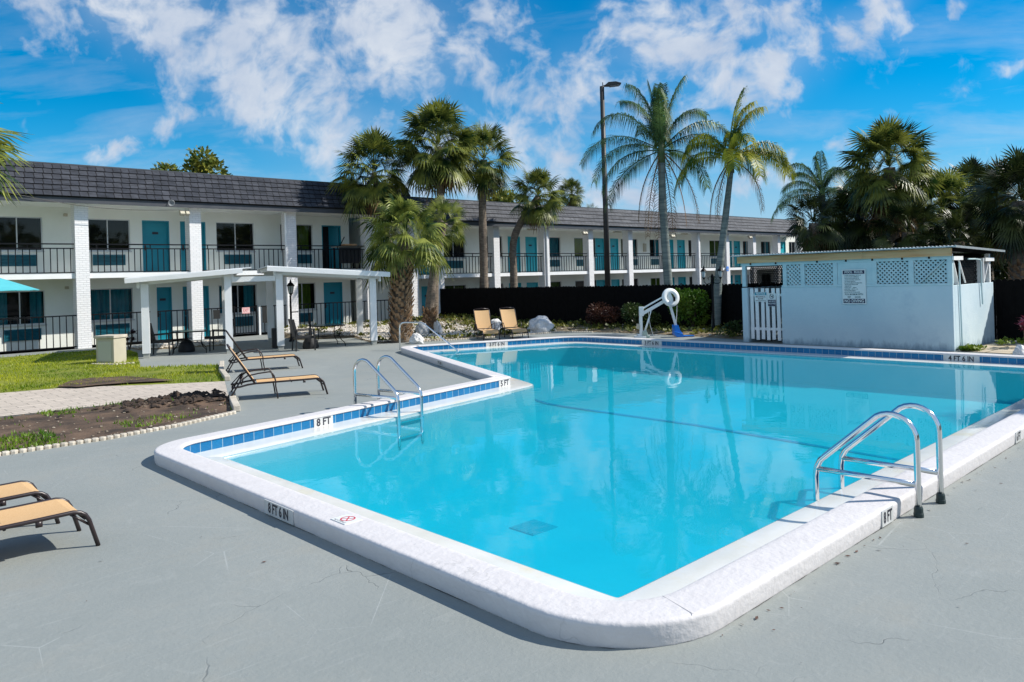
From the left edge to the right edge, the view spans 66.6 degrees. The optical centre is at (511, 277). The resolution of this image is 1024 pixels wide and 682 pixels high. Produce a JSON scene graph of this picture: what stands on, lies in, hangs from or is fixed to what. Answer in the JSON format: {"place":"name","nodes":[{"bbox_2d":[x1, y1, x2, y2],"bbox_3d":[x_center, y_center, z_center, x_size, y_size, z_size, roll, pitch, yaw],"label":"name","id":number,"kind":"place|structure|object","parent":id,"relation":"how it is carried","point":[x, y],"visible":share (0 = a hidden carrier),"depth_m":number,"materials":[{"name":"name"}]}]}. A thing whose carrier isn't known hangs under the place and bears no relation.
{"place":"outdoors","nodes":[
{"label":"outdoors","id":0,"kind":"place"},
{"bbox_2d":[0,350,224,392],"bbox_3d":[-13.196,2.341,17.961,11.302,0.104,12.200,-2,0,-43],"label":"grass","id":1,"kind":"structure","parent":0,"point":[134,367],"depth_m":19.01,"materials":[{"name":"green plant"}]},
{"bbox_2d":[0,103,32,205],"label":"fan palm","id":2,"kind":"object","parent":1,"relation":"on","point":[4,155],"visible":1,"depth_m":16.30,"materials":[{"name":"green plant"}]},
{"bbox_2d":[0,278,38,290],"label":"patio umbrella","id":3,"kind":"object","parent":1,"relation":"on","point":[6,285],"visible":1,"depth_m":21.83,"materials":[{"name":"teal fabric"}]},
{"bbox_2d":[94,334,126,362],"bbox_3d":[-10.862,1.939,21.128,0.600,0.760,0.560,-2,0,11],"label":"utility cabinet","id":4,"kind":"object","parent":1,"relation":"on","point":[111,348],"visible":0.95,"depth_m":20.89,"materials":[{"name":"metal"}]},
{"bbox_2d":[59,376,169,386],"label":"bare soil","id":5,"kind":"structure","parent":1,"relation":"on","point":[88,382],"depth_m":16.57,"materials":[{"name":"brown soil"}]},
{"bbox_2d":[0,381,227,416],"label":"paver path","id":6,"kind":"structure","parent":0,"point":[24,402],"depth_m":14.70,"materials":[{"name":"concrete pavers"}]},
{"bbox_2d":[0,319,1015,456],"bbox_3d":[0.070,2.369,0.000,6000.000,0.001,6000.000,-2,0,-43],"label":"ground","id":7,"kind":"structure","parent":0,"point":[237,335],"depth_m":31.81,"materials":[{"name":"concrete"}]},
{"bbox_2d":[150,159,179,170],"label":"broadleaf tree","id":8,"kind":"object","parent":7,"relation":"on","point":[165,166],"visible":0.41,"depth_m":57.84,"materials":[{"name":"green plant"}]},
{"bbox_2d":[178,145,232,174],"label":"broadleaf tree","id":9,"kind":"object","parent":7,"relation":"on","point":[208,163],"visible":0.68,"depth_m":54.33,"materials":[{"name":"green plant"}]},
{"bbox_2d":[0,160,415,352],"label":"motel wing","id":10,"kind":"structure","parent":7,"relation":"on","point":[79,243],"depth_m":29.26,"materials":[{"name":"white paint"}]},
{"bbox_2d":[0,216,42,251],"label":"window","id":11,"kind":"structure","parent":10,"relation":"in","point":[12,229],"depth_m":27.08,"materials":[{"name":"black glass"}]},
{"bbox_2d":[0,290,44,327],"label":"window","id":12,"kind":"structure","parent":10,"relation":"in","point":[13,304],"depth_m":27.05,"materials":[{"name":"teal glass"}]},
{"bbox_2d":[88,219,131,251],"bbox_3d":[-14.975,-1.532,28.765,1.610,1.220,0.470,-2,0,-43],"label":"window","id":13,"kind":"structure","parent":10,"relation":"in","point":[101,231],"depth_m":28.99,"materials":[{"name":"black glass"}]},
{"bbox_2d":[90,288,134,322],"bbox_3d":[-14.877,1.017,28.787,1.631,1.220,0.470,-2,0,-43],"label":"window","id":14,"kind":"structure","parent":10,"relation":"in","point":[109,300],"depth_m":28.85,"materials":[{"name":"teal glass"}]},
{"bbox_2d":[142,220,169,271],"bbox_3d":[-13.645,-1.160,29.845,0.999,2.020,0.120,-2,0,-43],"label":"door","id":15,"kind":"structure","parent":10,"relation":"in","point":[153,232],"depth_m":29.87,"materials":[{"name":"teal paint"}]},
{"bbox_2d":[157,287,172,339],"bbox_3d":[-13.418,1.384,29.989,0.624,2.020,0.120,-2,0,-43],"label":"door","id":16,"kind":"structure","parent":10,"relation":"in","point":[164,294],"depth_m":30.03,"materials":[{"name":"teal paint"}]},
{"bbox_2d":[180,221,206,271],"bbox_3d":[-12.619,-1.191,30.810,0.993,2.020,0.120,-2,0,-43],"label":"door","id":17,"kind":"structure","parent":10,"relation":"in","point":[182,223],"depth_m":30.61,"materials":[{"name":"teal paint"}]},
{"bbox_2d":[183,286,209,337],"bbox_3d":[-12.510,1.357,30.842,1.026,2.020,0.120,-2,0,-43],"label":"door","id":18,"kind":"structure","parent":10,"relation":"in","point":[205,288],"depth_m":31.09,"materials":[{"name":"teal paint"}]},
{"bbox_2d":[216,222,255,251],"bbox_3d":[-11.452,-1.635,32.075,1.668,1.220,0.470,-2,0,-43],"label":"window","id":19,"kind":"structure","parent":10,"relation":"in","point":[227,233],"depth_m":32.26,"materials":[{"name":"black glass"}]},
{"bbox_2d":[219,284,256,315],"bbox_3d":[-11.348,0.913,32.103,1.670,1.220,0.470,-2,0,-43],"label":"window","id":20,"kind":"structure","parent":10,"relation":"in","point":[242,295],"depth_m":32.41,"materials":[{"name":"glass"}]},
{"bbox_2d":[280,224,313,251],"bbox_3d":[-9.460,-1.693,33.947,1.594,1.220,0.470,-2,0,-43],"label":"window","id":21,"kind":"structure","parent":10,"relation":"in","point":[303,232],"depth_m":34.27,"materials":[{"name":"green glass"}]},
{"bbox_2d":[298,283,315,310],"bbox_3d":[-9.246,0.851,34.078,1.344,1.220,0.470,-2,0,-43],"label":"window","id":22,"kind":"structure","parent":10,"relation":"in","point":[306,291],"depth_m":34.31,"materials":[{"name":"green glass"}]},
{"bbox_2d":[322,225,341,267],"bbox_3d":[-8.265,-1.318,35.168,0.973,2.020,0.510,-2,0,-43],"label":"door","id":23,"kind":"structure","parent":10,"relation":"in","point":[330,236],"depth_m":35.35,"materials":[{"name":"teal paint"}]},
{"bbox_2d":[323,282,342,323],"bbox_3d":[-8.055,1.227,35.027,0.951,2.020,0.120,-2,0,-43],"label":"door","id":24,"kind":"structure","parent":10,"relation":"in","point":[332,290],"depth_m":35.05,"materials":[{"name":"teal paint"}]},
{"bbox_2d":[331,246,360,268],"bbox_3d":[-7.269,-0.847,34.341,1.207,1.020,0.620,-2,0,-43],"label":"balcony table","id":25,"kind":"object","parent":10,"relation":"attached to","point":[344,255],"visible":0.88,"depth_m":34.14,"materials":[{"name":"black metal"}]},
{"bbox_2d":[455,118,522,287],"bbox_3d":[-1.321,-2.571,36.598,3.747,10.046,3.445,-2,0,-43],"label":"fan palm","id":26,"kind":"object","parent":7,"relation":"on","point":[486,178],"visible":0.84,"depth_m":36.52,"materials":[{"name":"green plant"}]},
{"bbox_2d":[486,189,520,202],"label":"broadleaf tree","id":27,"kind":"object","parent":7,"relation":"on","point":[508,198],"visible":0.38,"depth_m":61.63,"materials":[{"name":"green plant"}]},
{"bbox_2d":[508,167,566,287],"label":"fan palm","id":28,"kind":"object","parent":7,"relation":"on","point":[531,214],"visible":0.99,"depth_m":37.77,"materials":[{"name":"green plant"}]},
{"bbox_2d":[556,177,585,206],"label":"fan palm","id":29,"kind":"object","parent":7,"relation":"on","point":[570,185],"visible":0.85,"depth_m":74.57,"materials":[{"name":"green plant"}]},
{"bbox_2d":[349,197,807,316],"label":"motel wing","id":30,"kind":"structure","parent":7,"relation":"on","point":[568,250],"depth_m":46.03,"materials":[{"name":"white paint"}]},
{"bbox_2d":[443,235,466,258],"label":"window","id":31,"kind":"structure","parent":30,"relation":"in","point":[456,248],"depth_m":40.32,"materials":[{"name":"black glass"}]},
{"bbox_2d":[508,236,520,272],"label":"door","id":32,"kind":"structure","parent":30,"relation":"in","point":[509,237],"depth_m":42.97,"materials":[{"name":"teal paint"}]},
{"bbox_2d":[525,237,537,270],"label":"door","id":33,"kind":"structure","parent":30,"relation":"in","point":[530,242],"depth_m":43.71,"materials":[{"name":"teal paint"}]},
{"bbox_2d":[549,237,560,257],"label":"window","id":34,"kind":"structure","parent":30,"relation":"in","point":[554,242],"depth_m":45.20,"materials":[{"name":"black glass"}]},
{"bbox_2d":[574,238,596,257],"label":"window","id":35,"kind":"structure","parent":30,"relation":"in","point":[578,242],"depth_m":46.60,"materials":[{"name":"green glass"}]},
{"bbox_2d":[593,238,604,270],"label":"door","id":36,"kind":"structure","parent":30,"relation":"in","point":[599,242],"depth_m":47.74,"materials":[{"name":"teal paint"}]},
{"bbox_2d":[610,238,618,269],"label":"door","id":37,"kind":"structure","parent":30,"relation":"in","point":[614,248],"depth_m":48.68,"materials":[{"name":"teal paint"}]},
{"bbox_2d":[650,239,658,257],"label":"window","id":38,"kind":"structure","parent":30,"relation":"in","point":[654,245],"depth_m":51.88,"materials":[{"name":"black glass"}]},
{"bbox_2d":[677,240,685,268],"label":"door","id":39,"kind":"structure","parent":30,"relation":"in","point":[680,243],"depth_m":53.63,"materials":[{"name":"teal paint"}]},
{"bbox_2d":[709,240,718,256],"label":"window","id":40,"kind":"structure","parent":30,"relation":"in","point":[714,244],"depth_m":56.55,"materials":[{"name":"glass"}]},
{"bbox_2d":[600,81,620,285],"bbox_3d":[4.623,-3.356,35.666,1.019,11.159,0.400,-2,0,0],"label":"parking light","id":41,"kind":"object","parent":7,"relation":"on","point":[605,211],"visible":0.59,"depth_m":35.57,"materials":[{"name":"brown metal"}]},
{"bbox_2d":[771,150,849,223],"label":"queen palm","id":42,"kind":"object","parent":7,"relation":"on","point":[821,185],"visible":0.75,"depth_m":36.73,"materials":[{"name":"green plant"}]},
{"bbox_2d":[783,192,850,282],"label":"fan palm","id":43,"kind":"object","parent":7,"relation":"on","point":[812,238],"visible":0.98,"depth_m":29.71,"materials":[{"name":"green plant"}]},
{"bbox_2d":[812,194,870,250],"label":"fan palm","id":44,"kind":"object","parent":7,"relation":"on","point":[826,214],"visible":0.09,"depth_m":33.45,"materials":[{"name":"green plant"}]},
{"bbox_2d":[820,165,886,249],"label":"fan palm","id":45,"kind":"object","parent":7,"relation":"on","point":[857,236],"visible":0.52,"depth_m":32.41,"materials":[{"name":"green plant"}]},
{"bbox_2d":[836,114,944,243],"bbox_3d":[15.117,-2.305,31.052,4.288,8.550,4.159,-2,0,-43],"label":"fan palm","id":46,"kind":"object","parent":7,"relation":"on","point":[888,187],"visible":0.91,"depth_m":30.43,"materials":[{"name":"green plant"}]},
{"bbox_2d":[864,198,950,248],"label":"fan palm","id":47,"kind":"object","parent":7,"relation":"on","point":[905,212],"visible":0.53,"depth_m":28.69,"materials":[{"name":"green plant"}]},
{"bbox_2d":[903,164,984,242],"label":"fan palm","id":48,"kind":"object","parent":7,"relation":"on","point":[954,184],"visible":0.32,"depth_m":32.39,"materials":[{"name":"green plant"}]},
{"bbox_2d":[925,206,994,253],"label":"fan palm","id":49,"kind":"object","parent":7,"relation":"on","point":[956,221],"visible":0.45,"depth_m":27.84,"materials":[{"name":"green plant"}]},
{"bbox_2d":[935,155,1016,208],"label":"fan palm","id":50,"kind":"object","parent":7,"relation":"on","point":[973,164],"visible":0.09,"depth_m":34.75,"materials":[{"name":"green plant"}]},
{"bbox_2d":[951,184,1017,279],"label":"fan palm","id":51,"kind":"object","parent":7,"relation":"on","point":[1005,205],"visible":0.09,"depth_m":29.82,"materials":[{"name":"green plant"}]},
{"bbox_2d":[956,156,1018,277],"bbox_3d":[20.817,-1.716,32.948,3.629,7.035,3.402,-2,0,22],"label":"fan palm","id":52,"kind":"object","parent":7,"relation":"on","point":[990,168],"visible":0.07,"depth_m":32.96,"materials":[{"name":"green plant"}]},
{"bbox_2d":[960,144,1023,279],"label":"fan palm","id":53,"kind":"object","parent":7,"relation":"on","point":[1008,235],"visible":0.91,"depth_m":25.85,"materials":[{"name":"green plant"}]},
{"bbox_2d":[993,256,1009,286],"bbox_3d":[20.000,0.253,31.460,3.462,3.211,2.930,-2,0,-43],"label":"tall shrub","id":54,"kind":"object","parent":7,"relation":"on","point":[999,270],"visible":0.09,"depth_m":30.83,"materials":[{"name":"green plant"}]},
{"bbox_2d":[0,332,1023,681],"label":"pool deck","id":55,"kind":"structure","parent":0,"point":[174,578],"depth_m":4.90,"materials":[{"name":"grey paint"}]},
{"bbox_2d":[0,480,60,523],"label":"lounge chair","id":56,"kind":"object","parent":55,"relation":"on","point":[15,490],"visible":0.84,"depth_m":6.68,"materials":[{"name":"beige fabric"}]},
{"bbox_2d":[0,497,100,545],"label":"lounge chair","id":57,"kind":"object","parent":55,"relation":"on","point":[37,513],"visible":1,"depth_m":6.04,"materials":[{"name":"beige fabric"}]},
{"bbox_2d":[0,394,232,451],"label":"soil bed","id":58,"kind":"object","parent":55,"relation":"on","point":[71,432],"visible":0.75,"depth_m":11.83,"materials":[{"name":"brown soil"}]},
{"bbox_2d":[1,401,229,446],"bbox_3d":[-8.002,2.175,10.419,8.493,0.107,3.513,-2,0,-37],"label":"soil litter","id":59,"kind":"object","parent":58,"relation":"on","point":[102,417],"visible":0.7,"depth_m":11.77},
{"bbox_2d":[0,398,231,451],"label":"weeds","id":60,"kind":"object","parent":58,"relation":"on","point":[39,441],"visible":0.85,"depth_m":10.70,"materials":[{"name":"green plant"}]},
{"bbox_2d":[0,411,235,455],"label":"garden edging","id":61,"kind":"object","parent":58,"relation":"on","point":[62,444],"visible":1,"depth_m":10.41,"materials":[{"name":"concrete"}]},
{"bbox_2d":[53,388,228,417],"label":"soil clods","id":62,"kind":"object","parent":58,"relation":"on","point":[196,395],"visible":0.99,"depth_m":13.19,"materials":[{"name":"black soil"}]},
{"bbox_2d":[150,323,173,354],"bbox_3d":[-10.500,1.834,23.201,0.690,0.951,0.590,-2,0,-13],"label":"armchair","id":63,"kind":"object","parent":55,"relation":"on","point":[153,340],"visible":0.74,"depth_m":23.08,"materials":[{"name":"metal"}]},
{"bbox_2d":[178,316,194,352],"bbox_3d":[-10.057,1.746,24.053,0.498,1.100,0.498,-2,0,-43],"label":"umbrella base","id":64,"kind":"object","parent":55,"relation":"on","point":[183,347],"visible":0.88,"depth_m":23.92,"materials":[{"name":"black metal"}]},
{"bbox_2d":[171,329,206,354],"bbox_3d":[-9.813,1.952,23.727,0.975,0.677,0.975,-2,0,-22],"label":"patio table","id":65,"kind":"object","parent":55,"relation":"on","point":[188,331],"visible":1,"depth_m":23.47,"materials":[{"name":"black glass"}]},
{"bbox_2d":[209,319,234,350],"bbox_3d":[-9.026,1.791,24.282,0.690,0.951,0.590,-2,0,-10],"label":"armchair","id":66,"kind":"object","parent":55,"relation":"on","point":[213,337],"visible":0.44,"depth_m":24.02,"materials":[{"name":"black metal"}]},
{"bbox_2d":[229,391,239,411],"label":"kerb stones","id":67,"kind":"object","parent":55,"relation":"on","point":[234,403],"visible":0.91,"depth_m":12.70,"materials":[{"name":"concrete"}]},
{"bbox_2d":[124,266,389,358],"bbox_3d":[-8.156,0.957,25.305,7.509,2.565,4.760,-2,0,-22],"label":"shade shelter","id":68,"kind":"object","parent":55,"relation":"on","point":[276,274],"visible":0.97,"depth_m":23.53,"materials":[{"name":"white paint"}]},
{"bbox_2d":[225,330,302,372],"bbox_3d":[-5.842,1.683,18.348,1.708,0.992,0.655,-2,0,-23],"label":"lounge chair","id":69,"kind":"object","parent":55,"relation":"on","point":[262,357],"visible":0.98,"depth_m":18.26,"materials":[{"name":"beige fabric"}]},
{"bbox_2d":[226,344,327,400],"bbox_3d":[-4.206,1.635,13.955,1.708,0.992,0.655,-2,0,-21],"label":"lounge chair","id":70,"kind":"object","parent":55,"relation":"on","point":[275,380],"visible":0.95,"depth_m":13.89,"materials":[{"name":"beige fabric"}]},
{"bbox_2d":[287,279,297,341],"bbox_3d":[-7.643,1.141,27.118,0.277,2.168,0.386,-2,0,24],"label":"garden lamp post","id":71,"kind":"object","parent":55,"relation":"on","point":[290,285],"visible":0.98,"depth_m":27.02,"materials":[{"name":"black metal"}]},
{"bbox_2d":[288,319,315,351],"bbox_3d":[-6.303,1.711,23.350,0.690,0.951,0.590,-2,0,-27],"label":"armchair","id":72,"kind":"object","parent":55,"relation":"on","point":[294,330],"visible":1,"depth_m":23.20,"materials":[{"name":"black metal"}]},
{"bbox_2d":[302,313,318,348],"bbox_3d":[-6.205,1.633,23.967,0.498,1.100,0.498,-2,0,-43],"label":"umbrella base","id":73,"kind":"object","parent":55,"relation":"on","point":[306,343],"visible":0.55,"depth_m":23.82,"materials":[{"name":"black metal"}]},
{"bbox_2d":[308,323,345,345],"bbox_3d":[-5.891,1.837,24.764,0.975,0.677,0.975,-2,0,-27],"label":"patio table","id":74,"kind":"object","parent":55,"relation":"on","point":[325,325],"visible":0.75,"depth_m":24.57,"materials":[{"name":"black metal"}]},
{"bbox_2d":[409,332,423,343],"bbox_3d":[-3.018,1.925,24.650,0.459,0.368,0.565,-2,0,-2],"label":"boulder","id":75,"kind":"object","parent":55,"relation":"on","point":[416,338],"visible":0.86,"depth_m":24.46,"materials":[{"name":"white stone"}]},
{"bbox_2d":[473,308,499,340],"bbox_3d":[-0.859,1.537,25.894,0.655,0.992,1.708,-2,0,-13],"label":"lounge chair","id":76,"kind":"object","parent":55,"relation":"on","point":[482,324],"visible":1,"depth_m":26.40,"materials":[{"name":"beige fabric"}]},
{"bbox_2d":[423,331,592,341],"bbox_3d":[-0.325,1.987,26.516,6.383,0.047,0.896,-2,0,-19],"label":"garden edging","id":77,"kind":"object","parent":55,"relation":"on","point":[513,335],"visible":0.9,"depth_m":26.68,"materials":[{"name":"concrete"}]},
{"bbox_2d":[284,317,742,342],"bbox_3d":[-0.833,1.883,27.357,9.560,0.276,17.700,-2,0,-43],"label":"garden bed","id":78,"kind":"object","parent":55,"relation":"on","point":[610,330],"visible":0.2,"depth_m":27.24,"materials":[{"name":"brown soil"}]},
{"bbox_2d":[326,125,414,274],"bbox_3d":[-5.980,-2.239,33.276,3.933,8.740,3.849,-2,0,-43],"label":"fan palm","id":79,"kind":"object","parent":78,"relation":"on","point":[359,194],"visible":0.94,"depth_m":32.79,"materials":[{"name":"green plant"}]},
{"bbox_2d":[354,193,453,342],"bbox_3d":[-3.388,-0.319,25.565,3.360,4.958,3.292,-2,0,12],"label":"fan palm","id":80,"kind":"object","parent":78,"relation":"on","point":[401,258],"visible":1,"depth_m":25.08,"materials":[{"name":"green plant"}]},
{"bbox_2d":[127,316,742,348],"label":"pebbles","id":81,"kind":"object","parent":78,"relation":"on","point":[382,331],"visible":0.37,"depth_m":28.52,"materials":[{"name":"white stone"}]},
{"bbox_2d":[391,94,487,318],"bbox_3d":[-3.124,-3.063,34.363,4.457,10.232,4.333,-2,0,24],"label":"fan palm","id":82,"kind":"object","parent":78,"relation":"on","point":[440,170],"visible":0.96,"depth_m":33.67,"materials":[{"name":"green plant"}]},
{"bbox_2d":[421,194,470,332],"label":"fan palm","id":83,"kind":"object","parent":78,"relation":"on","point":[429,314],"visible":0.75,"depth_m":28.65,"materials":[{"name":"green plant"}]},
{"bbox_2d":[284,312,742,340],"bbox_3d":[-0.628,1.764,27.512,9.598,0.463,18.032,-2,0,-43],"label":"ground cover","id":84,"kind":"object","parent":78,"relation":"on","point":[626,327],"visible":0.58,"depth_m":28.13,"materials":[{"name":"green plant"}]},
{"bbox_2d":[526,316,556,332],"bbox_3d":[1.048,1.703,27.959,1.057,0.678,1.266,-2,0,19],"label":"boulder","id":85,"kind":"object","parent":78,"relation":"on","point":[538,324],"visible":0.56,"depth_m":27.52,"materials":[{"name":"white stone"}]},
{"bbox_2d":[584,301,621,326],"bbox_3d":[3.371,1.331,28.523,1.448,0.975,1.213,-2,0,11],"label":"hedge shrub","id":86,"kind":"object","parent":78,"relation":"on","point":[601,313],"visible":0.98,"depth_m":28.34,"materials":[{"name":"brown plant"}]},
{"bbox_2d":[620,302,660,325],"bbox_3d":[4.441,1.307,27.458,1.485,0.970,1.388,-2,0,-43],"label":"hedge shrub","id":87,"kind":"object","parent":78,"relation":"on","point":[634,308],"visible":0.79,"depth_m":27.27,"materials":[{"name":"green plant"}]},
{"bbox_2d":[667,287,711,326],"bbox_3d":[5.932,1.014,26.338,1.611,1.411,1.428,-2,0,-7],"label":"hedge shrub","id":88,"kind":"object","parent":78,"relation":"on","point":[689,299],"visible":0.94,"depth_m":26.08,"materials":[{"name":"green plant"}]},
{"bbox_2d":[700,266,723,330],"bbox_3d":[6.489,0.713,25.180,0.770,2.194,0.230,-2,0,0],"label":"garden lamp post","id":89,"kind":"object","parent":78,"relation":"on","point":[720,270],"visible":0.93,"depth_m":25.15,"materials":[{"name":"black metal"}]},
{"bbox_2d":[722,320,742,334],"bbox_3d":[6.720,1.522,23.445,0.878,0.514,0.727,-2,0,1],"label":"hedge shrub","id":90,"kind":"object","parent":78,"relation":"on","point":[731,327],"visible":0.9,"depth_m":23.42,"materials":[{"name":"green plant"}]},
{"bbox_2d":[674,86,796,328],"bbox_3d":[7.539,-2.188,25.681,4.067,8.359,2.600,-2,0,-12],"label":"queen palm","id":91,"kind":"object","parent":78,"relation":"on","point":[734,136],"visible":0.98,"depth_m":25.70,"materials":[{"name":"green plant"}]},
{"bbox_2d":[499,307,528,338],"bbox_3d":[0.046,1.511,26.169,0.655,0.992,1.708,-2,0,-15],"label":"lounge chair","id":92,"kind":"object","parent":55,"relation":"on","point":[509,320],"visible":0.99,"depth_m":26.66,"materials":[{"name":"beige fabric"}]},
{"bbox_2d":[154,336,1023,648],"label":"swimming pool","id":93,"kind":"structure","parent":55,"relation":"in","point":[644,494],"depth_m":11.51,"materials":[{"name":"paint"}]},
{"bbox_2d":[353,355,424,449],"bbox_3d":[-1.909,1.895,12.035,1.018,1.323,0.576,-2,0,36],"label":"pool ladder","id":94,"kind":"object","parent":93,"relation":"attached to","point":[379,375],"visible":0.81,"depth_m":11.95,"materials":[{"name":"silver metal"}]},
{"bbox_2d":[399,322,460,357],"bbox_3d":[-2.363,1.774,22.178,1.991,1.032,0.138,-2,0,22],"label":"stair handrail","id":95,"kind":"object","parent":93,"relation":"attached to","point":[457,356],"visible":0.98,"depth_m":22.20,"materials":[{"name":"silver metal"}]},
{"bbox_2d":[813,403,945,517],"bbox_3d":[3.123,1.748,6.685,0.576,1.323,0.928,-2,0,-43],"label":"pool ladder","id":96,"kind":"object","parent":93,"relation":"attached to","point":[917,469],"visible":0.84,"depth_m":6.55,"materials":[{"name":"silver metal"}]},
{"bbox_2d":[579,74,729,284],"bbox_3d":[5.181,-2.582,28.231,5.556,9.342,3.647,-2,0,-13],"label":"queen palm","id":97,"kind":"object","parent":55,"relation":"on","point":[660,126],"visible":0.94,"depth_m":27.75,"materials":[{"name":"green plant"}]},
{"bbox_2d":[634,288,693,337],"bbox_3d":[4.708,1.105,24.237,1.840,1.529,0.414,-2,0,0],"label":"pool lift","id":98,"kind":"object","parent":55,"relation":"on","point":[668,299],"visible":0.99,"depth_m":24.18,"materials":[{"name":"white metal"}]},
{"bbox_2d":[440,279,1023,339],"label":"board fence","id":99,"kind":"object","parent":55,"relation":"on","point":[563,303],"visible":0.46,"depth_m":29.77,"materials":[{"name":"black paint"}]},
{"bbox_2d":[961,343,1023,353],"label":"paved patch","id":100,"kind":"object","parent":55,"relation":"on","point":[999,348],"visible":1,"depth_m":18.14,"materials":[{"name":"beige concrete"}]},
{"bbox_2d":[957,336,1023,350],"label":"weeds","id":101,"kind":"object","parent":100,"relation":"on","point":[971,347],"visible":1,"depth_m":18.20,"materials":[{"name":"green plant"}]},
{"bbox_2d":[0,0,1023,228],"label":"sky","id":102,"kind":"structure","parent":0,"point":[274,88],"materials":[{"name":"blue"}]},
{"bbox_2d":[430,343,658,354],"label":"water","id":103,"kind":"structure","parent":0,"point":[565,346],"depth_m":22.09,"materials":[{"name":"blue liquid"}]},
{"bbox_2d":[730,245,1004,351],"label":"pump house","id":104,"kind":"structure","parent":0,"point":[935,298],"depth_m":19.28,"materials":[{"name":"paint"}]},
{"bbox_2d":[750,288,781,340],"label":"picket gate","id":105,"kind":"structure","parent":104,"relation":"attached to","point":[758,328],"depth_m":21.35,"materials":[{"name":"white paint"}]},
{"bbox_2d":[754,292,766,301],"bbox_3d":[6.844,0.535,21.451,0.011,0.270,0.370,-2,0,-43],"label":"notice sign","id":106,"kind":"object","parent":105,"relation":"attached to","point":[760,296],"visible":1,"depth_m":21.45,"materials":[{"name":"white plastic"}]},
{"bbox_2d":[842,269,865,303],"bbox_3d":[8.554,0.234,19.498,0.011,0.870,0.590,-2,0,-43],"label":"pool rules sign","id":107,"kind":"object","parent":104,"relation":"attached to","point":[853,286],"visible":1,"depth_m":19.49,"materials":[{"name":"white"}]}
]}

